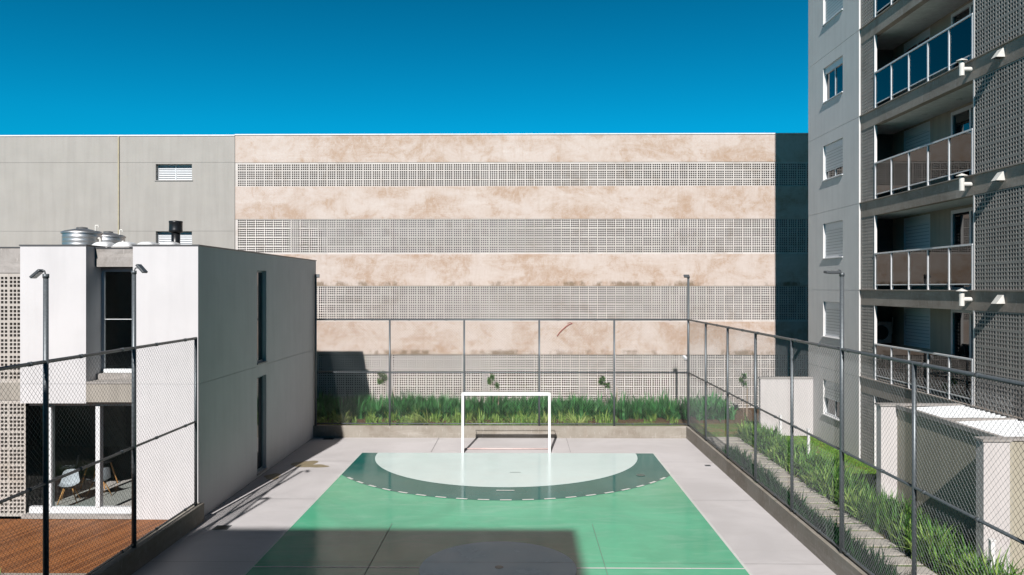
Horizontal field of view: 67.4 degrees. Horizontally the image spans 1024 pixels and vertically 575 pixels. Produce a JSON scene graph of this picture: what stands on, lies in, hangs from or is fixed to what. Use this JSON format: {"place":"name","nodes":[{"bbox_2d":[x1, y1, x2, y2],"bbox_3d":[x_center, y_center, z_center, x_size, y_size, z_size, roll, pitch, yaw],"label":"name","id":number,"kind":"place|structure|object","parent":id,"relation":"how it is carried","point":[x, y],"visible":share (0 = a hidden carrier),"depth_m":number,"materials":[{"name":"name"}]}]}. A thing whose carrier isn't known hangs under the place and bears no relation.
{"place":"outdoors","nodes":[
{"label":"outdoors","id":0,"kind":"place"},
{"bbox_2d":[0,442,306,519],"bbox_3d":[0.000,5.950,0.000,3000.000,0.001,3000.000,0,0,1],"label":"ground","id":1,"kind":"structure","parent":0,"point":[11,517],"depth_m":19.91,"materials":[{"name":"grey concrete"}]},
{"bbox_2d":[0,573,86,574],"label":"kerb wall","id":2,"kind":"structure","parent":1,"relation":"on","point":[42,573],"depth_m":15.49,"materials":[{"name":"concrete"}]},
{"bbox_2d":[0,519,166,572],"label":"wooden deck","id":3,"kind":"structure","parent":1,"relation":"on","point":[10,543],"depth_m":17.47,"materials":[{"name":"brown wood"}]},
{"bbox_2d":[0,244,316,519],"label":"clubhouse","id":4,"kind":"structure","parent":1,"relation":"on","point":[246,318],"depth_m":19.62,"materials":[{"name":"white paint"}]},
{"bbox_2d":[57,469,80,504],"bbox_3d":[-11.824,5.311,20.500,0.483,0.825,0.513,0,0,-19],"label":"chair","id":5,"kind":"object","parent":4,"relation":"on","point":[65,481],"visible":0.78,"depth_m":20.63,"materials":[{"name":"white plastic"}]},
{"bbox_2d":[60,454,79,480],"bbox_3d":[-12.933,5.311,22.456,0.513,0.825,0.483,0,0,-29],"label":"chair","id":6,"kind":"object","parent":4,"relation":"on","point":[68,467],"visible":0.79,"depth_m":22.50,"materials":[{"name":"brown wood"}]},
{"bbox_2d":[29,402,131,513],"bbox_3d":[-10.852,4.308,19.484,2.735,2.815,0.160,0,0,1],"label":"sliding door","id":7,"kind":"structure","parent":4,"relation":"in","point":[100,409],"depth_m":19.42,"materials":[{"name":"white metal"}]},
{"bbox_2d":[60,225,102,244],"bbox_3d":[-12.641,-1.319,22.645,1.180,1.058,1.113,0,0,1],"label":"water tank","id":8,"kind":"object","parent":4,"relation":"on","point":[81,236],"visible":0.62,"depth_m":22.22,"materials":[{"name":"silver metal"}]},
{"bbox_2d":[80,457,117,488],"bbox_3d":[-11.900,5.352,22.136,0.840,0.744,0.840,0,0,1],"label":"table","id":9,"kind":"object","parent":4,"relation":"on","point":[109,461],"visible":0.45,"depth_m":22.11,"materials":[{"name":"black wood"}]},
{"bbox_2d":[86,467,111,499],"bbox_3d":[-11.299,5.311,21.022,0.514,0.825,0.483,0,0,31],"label":"chair","id":10,"kind":"object","parent":4,"relation":"on","point":[107,470],"visible":0.48,"depth_m":20.97,"materials":[{"name":"white plastic"}]},
{"bbox_2d":[92,242,113,247],"bbox_3d":[-11.309,-1.030,21.329,0.520,0.480,0.700,0,0,1],"label":"skylight","id":11,"kind":"object","parent":4,"relation":"on","point":[108,244],"visible":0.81,"depth_m":21.06,"materials":[{"name":"plastic"}]},
{"bbox_2d":[102,229,125,243],"bbox_3d":[-13.134,-1.344,25.050,1.115,1.108,1.050,0,0,1],"label":"water tank","id":12,"kind":"object","parent":4,"relation":"on","point":[110,236],"visible":0.3,"depth_m":24.75,"materials":[{"name":"silver metal"}]},
{"bbox_2d":[101,268,132,372],"bbox_3d":[-10.064,0.848,19.930,1.175,2.715,0.110,0,0,1],"label":"window","id":13,"kind":"structure","parent":4,"relation":"in","point":[103,270],"depth_m":19.92,"materials":[{"name":"black glass"}]},
{"bbox_2d":[111,242,135,247],"bbox_3d":[-10.699,-1.030,21.323,0.520,0.480,0.700,0,0,1],"label":"skylight","id":14,"kind":"object","parent":4,"relation":"on","point":[123,245],"visible":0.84,"depth_m":21.04,"materials":[{"name":"plastic"}]},
{"bbox_2d":[138,242,157,243],"bbox_3d":[-10.089,-1.030,21.316,0.520,0.480,0.700,0,0,1],"label":"skylight","id":15,"kind":"object","parent":4,"relation":"on","point":[147,243],"visible":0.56,"depth_m":21.08,"materials":[{"name":"plastic"}]},
{"bbox_2d":[160,242,178,243],"bbox_3d":[-9.479,-1.030,21.309,0.520,0.480,0.700,0,0,1],"label":"skylight","id":16,"kind":"object","parent":4,"relation":"on","point":[169,243],"visible":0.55,"depth_m":21.07,"materials":[{"name":"plastic"}]},
{"bbox_2d":[169,220,182,243],"bbox_3d":[-9.680,-1.360,22.111,0.380,1.140,0.380,0,0,1],"label":"flue","id":17,"kind":"object","parent":4,"relation":"on","point":[175,228],"visible":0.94,"depth_m":21.99,"materials":[{"name":"black metal"}]},
{"bbox_2d":[257,270,267,364],"bbox_3d":[-7.854,0.917,23.916,0.190,2.895,0.890,0,0,1],"label":"slit window","id":18,"kind":"structure","parent":4,"relation":"in","point":[259,273],"depth_m":24.08,"materials":[{"name":"black glass"}]},
{"bbox_2d":[257,376,267,474],"bbox_3d":[-7.854,4.248,23.916,0.190,2.995,0.890,0,0,1],"label":"slit window","id":19,"kind":"structure","parent":4,"relation":"in","point":[259,379],"depth_m":24.08,"materials":[{"name":"black glass"}]},
{"bbox_2d":[0,133,807,407],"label":"parking building","id":20,"kind":"structure","parent":0,"point":[528,226],"depth_m":35.74,"materials":[{"name":"concrete"}]},
{"bbox_2d":[154,165,192,180],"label":"window","id":21,"kind":"structure","parent":20,"relation":"in","point":[162,169],"depth_m":36.09,"materials":[{"name":"white metal"}]},
{"bbox_2d":[158,232,191,243],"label":"window","id":22,"kind":"structure","parent":20,"relation":"in","point":[185,237],"depth_m":36.10,"materials":[{"name":"white metal"}]},
{"bbox_2d":[0,0,807,134],"label":"sky","id":23,"kind":"structure","parent":0,"point":[68,67],"materials":[{"name":"blue"}]},
{"bbox_2d":[132,438,835,574],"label":"court floor","id":24,"kind":"structure","parent":0,"point":[261,514],"depth_m":20.73,"materials":[{"name":"concrete"}]},
{"bbox_2d":[90,503,203,574],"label":"kerb wall","id":25,"kind":"structure","parent":24,"relation":"on","point":[146,550],"depth_m":16.57,"materials":[{"name":"concrete"}]},
{"bbox_2d":[29,269,48,574],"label":"floodlight pole","id":26,"kind":"object","parent":25,"relation":"on","point":[37,273],"visible":1,"depth_m":12.91,"materials":[{"name":"black metal"}]},
{"bbox_2d":[0,337,197,574],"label":"chain link fence","id":27,"kind":"object","parent":25,"relation":"on","point":[38,363],"visible":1,"depth_m":14.83,"materials":[{"name":"metal"}]},
{"bbox_2d":[131,264,147,547],"bbox_3d":[-7.718,2.453,15.868,0.309,5.874,0.200,0,0,1],"label":"floodlight pole","id":28,"kind":"object","parent":25,"relation":"on","point":[141,268],"visible":1,"depth_m":15.85,"materials":[{"name":"grey metal"}]},
{"bbox_2d":[212,525,231,529],"bbox_3d":[-7.039,5.824,18.631,0.360,0.011,0.340,0,0,1],"label":"drain","id":29,"kind":"object","parent":24,"relation":"on","point":[221,527],"visible":1,"depth_m":18.64,"materials":[{"name":"black metal"}]},
{"bbox_2d":[264,461,328,479],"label":"court water stains","id":30,"kind":"object","parent":24,"relation":"on","point":[295,464],"visible":1,"depth_m":25.14,"materials":[{"name":"grey concrete"}]},
{"bbox_2d":[158,438,607,574],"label":"floor joints","id":31,"kind":"object","parent":24,"relation":"on","point":[378,548],"visible":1,"depth_m":16.33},
{"bbox_2d":[246,475,748,574],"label":"court green field","id":32,"kind":"structure","parent":24,"relation":"on","point":[348,522],"depth_m":18.34,"materials":[{"name":"green paint"}]},
{"bbox_2d":[243,453,751,574],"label":"court lines","id":33,"kind":"object","parent":32,"relation":"on","point":[340,474],"visible":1,"depth_m":18.21,"materials":[{"name":"white paint"}]},
{"bbox_2d":[419,541,576,574],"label":"court centre circle","id":34,"kind":"object","parent":32,"relation":"on","point":[511,558],"visible":1,"depth_m":16.37,"materials":[{"name":"grey paint"}]},
{"bbox_2d":[342,453,669,499],"bbox_3d":[-0.198,5.822,24.004,10.240,0.001,6.000,0,0,1],"label":"court dark band","id":35,"kind":"object","parent":32,"relation":"on","point":[365,468],"visible":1,"depth_m":22.58,"materials":[{"name":"paint"}]},
{"bbox_2d":[375,453,636,486],"bbox_3d":[-0.220,5.818,24.689,9.060,0.001,4.630,0,0,1],"label":"court goal area","id":36,"kind":"object","parent":35,"relation":"on","point":[505,469],"visible":1,"depth_m":24.82,"materials":[{"name":"white paint"}]},
{"bbox_2d":[495,474,644,568],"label":"court marks","id":37,"kind":"object","parent":32,"relation":"on","point":[498,566],"visible":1,"depth_m":16.03},
{"bbox_2d":[313,425,685,437],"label":"kerb wall","id":38,"kind":"structure","parent":24,"relation":"on","point":[498,431],"depth_m":29.76,"materials":[{"name":"concrete"}]},
{"bbox_2d":[314,274,319,425],"bbox_3d":[-7.588,2.435,29.882,0.207,5.910,0.134,0,0,-9],"label":"floodlight pole","id":39,"kind":"object","parent":38,"relation":"on","point":[316,276],"visible":1,"depth_m":29.86,"materials":[{"name":"grey metal"}]},
{"bbox_2d":[317,319,687,425],"bbox_3d":[-0.402,3.300,29.866,14.483,4.180,0.081,0,0,1],"label":"chain link fence","id":40,"kind":"object","parent":38,"relation":"on","point":[538,372],"visible":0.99,"depth_m":29.85,"materials":[{"name":"metal"}]},
{"bbox_2d":[461,392,550,452],"bbox_3d":[-0.206,4.762,27.306,3.140,2.124,0.684,0,0,1],"label":"goal","id":41,"kind":"object","parent":24,"relation":"on","point":[463,394],"visible":1,"depth_m":26.98,"materials":[{"name":"paint"}]},
{"bbox_2d":[686,426,870,574],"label":"kerb wall","id":42,"kind":"structure","parent":24,"relation":"on","point":[820,546],"depth_m":18.78,"materials":[{"name":"concrete"}]},
{"bbox_2d":[683,275,689,425],"bbox_3d":[6.774,2.443,29.765,0.232,5.894,0.174,0,0,1],"label":"floodlight pole","id":43,"kind":"object","parent":42,"relation":"on","point":[688,378],"visible":1,"depth_m":29.76,"materials":[{"name":"metal"}]},
{"bbox_2d":[824,269,844,553],"bbox_3d":[6.527,2.509,15.532,0.402,5.762,0.152,0,0,-5],"label":"floodlight pole","id":44,"kind":"object","parent":42,"relation":"on","point":[841,458],"visible":1,"depth_m":15.51,"materials":[{"name":"grey metal"}]},
{"bbox_2d":[688,319,1023,574],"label":"chain link fence","id":45,"kind":"object","parent":42,"relation":"on","point":[913,485],"visible":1,"depth_m":15.01,"materials":[{"name":"metal"}]},
{"bbox_2d":[317,371,945,574],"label":"garden soil","id":46,"kind":"structure","parent":0,"point":[630,420],"depth_m":42.05,"materials":[{"name":"brown soil"}]},
{"bbox_2d":[377,371,388,405],"bbox_3d":[-5.628,4.592,33.501,0.472,1.979,0.645,0,0,34],"label":"sapling","id":47,"kind":"object","parent":46,"relation":"on","point":[380,380],"visible":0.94,"depth_m":33.44,"materials":[{"name":"green plant"}]},
{"bbox_2d":[402,409,427,424],"bbox_3d":[-3.926,5.245,30.342,1.428,1.296,1.363,0,0,25],"label":"strap leaf plant","id":48,"kind":"object","parent":46,"relation":"on","point":[423,421],"visible":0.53,"depth_m":30.53,"materials":[{"name":"green plant"}]},
{"bbox_2d":[325,419,652,424],"bbox_3d":[-0.424,5.556,30.607,14.499,0.418,1.731,0,0,1],"label":"ground cover","id":49,"kind":"object","parent":46,"relation":"on","point":[450,424],"visible":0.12,"depth_m":30.98,"materials":[{"name":"green plant"}]},
{"bbox_2d":[487,373,498,391],"bbox_3d":[-0.826,4.657,33.347,0.641,1.849,0.423,0,0,1],"label":"sapling","id":50,"kind":"object","parent":46,"relation":"on","point":[495,383],"visible":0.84,"depth_m":33.31,"materials":[{"name":"green plant"}]},
{"bbox_2d":[317,405,679,424],"bbox_3d":[-1.100,5.425,32.070,16.527,1.079,2.837,0,0,1],"label":"iris bed","id":51,"kind":"object","parent":46,"relation":"on","point":[371,418],"visible":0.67,"depth_m":31.85,"materials":[{"name":"green plant"}]},
{"bbox_2d":[317,385,738,420],"bbox_3d":[-0.385,5.155,33.843,20.518,1.704,4.379,0,0,1],"label":"iris bed","id":52,"kind":"object","parent":46,"relation":"on","point":[326,404],"visible":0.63,"depth_m":33.01,"materials":[{"name":"green plant"}]},
{"bbox_2d":[565,413,590,422],"bbox_3d":[2.684,5.284,30.580,1.708,0.754,1.834,0,0,38],"label":"strap leaf plant","id":53,"kind":"object","parent":46,"relation":"on","point":[576,421],"visible":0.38,"depth_m":30.76,"materials":[{"name":"green plant"}]},
{"bbox_2d":[597,376,610,406],"bbox_3d":[3.981,4.691,33.318,0.698,1.778,0.457,0,0,-23],"label":"sapling","id":54,"kind":"object","parent":46,"relation":"on","point":[601,383],"visible":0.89,"depth_m":33.31,"materials":[{"name":"green plant"}]},
{"bbox_2d":[326,423,939,574],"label":"lawn turf","id":55,"kind":"structure","parent":46,"relation":"on","point":[733,435],"depth_m":26.78,"materials":[{"name":"green plant"}]},
{"bbox_2d":[334,412,350,424],"bbox_3d":[-6.725,5.218,30.485,1.052,0.724,1.167,0,0,-15],"label":"strap leaf plant","id":56,"kind":"object","parent":55,"relation":"on","point":[342,420],"visible":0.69,"depth_m":30.56,"materials":[{"name":"green plant"}]},
{"bbox_2d":[534,410,559,424],"bbox_3d":[1.352,5.176,30.471,1.348,0.808,1.016,0,0,22],"label":"strap leaf plant","id":57,"kind":"object","parent":55,"relation":"on","point":[545,419],"visible":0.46,"depth_m":30.59,"materials":[{"name":"green plant"}]},
{"bbox_2d":[779,415,781,434],"bbox_3d":[9.716,5.098,27.792,0.100,0.985,0.100,0,0,1],"label":"garden post","id":58,"kind":"object","parent":55,"relation":"on","point":[780,416],"visible":0.39,"depth_m":27.75,"materials":[{"name":"paint"}]},
{"bbox_2d":[759,377,812,435],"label":"garden wall","id":59,"kind":"structure","parent":55,"relation":"on","point":[786,405],"depth_m":28.88,"materials":[{"name":"paint"}]},
{"bbox_2d":[806,428,809,454],"bbox_3d":[9.685,5.098,25.092,0.100,0.985,0.100,0,0,1],"label":"garden post","id":60,"kind":"object","parent":55,"relation":"on","point":[808,436],"visible":0.56,"depth_m":25.05,"materials":[{"name":"paint"}]},
{"bbox_2d":[739,373,747,415],"bbox_3d":[10.017,4.625,33.274,0.464,1.910,0.432,0,0,1],"label":"sapling","id":61,"kind":"object","parent":46,"relation":"on","point":[743,376],"visible":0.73,"depth_m":33.25,"materials":[{"name":"green plant"}]},
{"bbox_2d":[712,441,911,574],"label":"iris bed","id":62,"kind":"object","parent":46,"relation":"on","point":[807,515],"visible":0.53,"depth_m":17.30,"materials":[{"name":"green plant"}]},
{"bbox_2d":[782,434,875,488],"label":"lawn","id":63,"kind":"structure","parent":46,"relation":"on","point":[851,461],"depth_m":25.09,"materials":[{"name":"green plant"}]},
{"bbox_2d":[733,413,1023,574],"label":"iris bed","id":64,"kind":"object","parent":46,"relation":"on","point":[872,513],"visible":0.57,"depth_m":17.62,"materials":[{"name":"green plant"}]},
{"bbox_2d":[808,0,1023,465],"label":"apartment building","id":65,"kind":"structure","parent":46,"relation":"on","point":[916,170],"depth_m":22.53,"materials":[{"name":"paint"}]},
{"bbox_2d":[822,380,838,420],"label":"window","id":66,"kind":"structure","parent":65,"relation":"in","point":[827,405],"depth_m":27.33,"materials":[{"name":"white glass"}]},
{"bbox_2d":[822,302,839,339],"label":"window","id":67,"kind":"structure","parent":65,"relation":"in","point":[832,309],"depth_m":27.27,"materials":[{"name":"white glass"}]},
{"bbox_2d":[822,220,842,258],"bbox_3d":[11.358,-1.670,27.083,0.190,1.280,1.740,0,0,1],"label":"window","id":68,"kind":"structure","parent":65,"relation":"in","point":[834,230],"depth_m":27.10,"materials":[{"name":"white glass"}]},
{"bbox_2d":[822,138,842,181],"bbox_3d":[11.358,-4.490,27.083,0.190,1.280,1.740,0,0,1],"label":"window","id":69,"kind":"structure","parent":65,"relation":"in","point":[833,151],"depth_m":27.16,"materials":[{"name":"white glass"}]},
{"bbox_2d":[822,56,842,103],"bbox_3d":[11.358,-7.310,27.083,0.190,1.280,1.740,0,0,1],"label":"window","id":70,"kind":"structure","parent":65,"relation":"in","point":[834,72],"depth_m":27.21,"materials":[{"name":"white glass"}]},
{"bbox_2d":[822,0,842,26],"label":"window","id":71,"kind":"structure","parent":65,"relation":"in","point":[832,7],"depth_m":27.27,"materials":[{"name":"white glass"}]},
{"bbox_2d":[877,317,892,342],"bbox_3d":[12.269,1.405,25.415,0.740,0.851,0.335,0,0,1],"label":"air conditioner","id":72,"kind":"object","parent":65,"relation":"attached to","point":[884,331],"visible":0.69,"depth_m":25.26,"materials":[{"name":"black metal"}]},
{"bbox_2d":[904,307,929,348],"bbox_3d":[12.718,1.225,24.057,0.090,1.270,1.600,0,0,1],"label":"balcony window","id":73,"kind":"structure","parent":65,"relation":"in","point":[916,320],"depth_m":24.06,"materials":[{"name":"glass"}]},
{"bbox_2d":[904,214,929,249],"bbox_3d":[12.718,-1.595,24.057,0.090,1.270,1.600,0,0,1],"label":"balcony window","id":74,"kind":"structure","parent":65,"relation":"in","point":[916,229],"depth_m":24.06,"materials":[{"name":"glass"}]},
{"bbox_2d":[904,121,929,151],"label":"balcony window","id":75,"kind":"structure","parent":65,"relation":"in","point":[918,136],"depth_m":24.06,"materials":[{"name":"glass"}]},
{"bbox_2d":[904,28,929,53],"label":"balcony window","id":76,"kind":"structure","parent":65,"relation":"in","point":[924,36],"depth_m":24.06,"materials":[{"name":"grey glass"}]},
{"bbox_2d":[951,207,972,289],"bbox_3d":[12.670,-1.070,21.133,0.100,2.280,1.950,0,0,1],"label":"balcony door","id":77,"kind":"structure","parent":65,"relation":"in","point":[961,219],"depth_m":21.61,"materials":[{"name":"grey glass"}]},
{"bbox_2d":[951,104,972,178],"bbox_3d":[12.670,-3.890,21.133,0.100,2.280,1.950,0,0,1],"label":"balcony door","id":78,"kind":"structure","parent":65,"relation":"in","point":[961,119],"depth_m":21.61,"materials":[{"name":"grey glass"}]},
{"bbox_2d":[951,1,972,68],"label":"balcony door","id":79,"kind":"structure","parent":65,"relation":"in","point":[967,9],"depth_m":21.61,"materials":[{"name":"grey glass"}]},
{"bbox_2d":[951,309,974,358],"bbox_3d":[12.670,1.750,21.133,0.100,2.280,1.950,0,0,1],"label":"balcony door","id":80,"kind":"structure","parent":65,"relation":"in","point":[961,320],"depth_m":21.61,"materials":[{"name":"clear glass"}]},
{"bbox_2d":[896,526,958,564],"bbox_3d":[8.399,5.137,15.505,1.497,0.886,1.414,0,0,-36],"label":"strap leaf plant","id":81,"kind":"object","parent":46,"relation":"on","point":[931,544],"visible":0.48,"depth_m":15.44,"materials":[{"name":"green plant"}]},
{"bbox_2d":[875,403,1023,574],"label":"annex","id":82,"kind":"object","parent":46,"relation":"on","point":[1006,503],"visible":0.83,"depth_m":16.53,"materials":[{"name":"paint"}]},
{"bbox_2d":[945,541,1023,574],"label":"strap leaf plant","id":83,"kind":"object","parent":46,"relation":"on","point":[994,569],"visible":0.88,"depth_m":13.64,"materials":[{"name":"green plant"}]},
{"bbox_2d":[987,538,995,570],"bbox_3d":[8.780,5.098,14.051,0.100,0.985,0.100,0,0,1],"label":"garden post","id":84,"kind":"object","parent":46,"relation":"on","point":[991,545],"visible":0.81,"depth_m":14.01,"materials":[{"name":"paint"}]},
{"bbox_2d":[698,426,936,574],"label":"garden path","id":85,"kind":"structure","parent":0,"point":[826,500],"depth_m":18.98,"materials":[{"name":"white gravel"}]}
]}

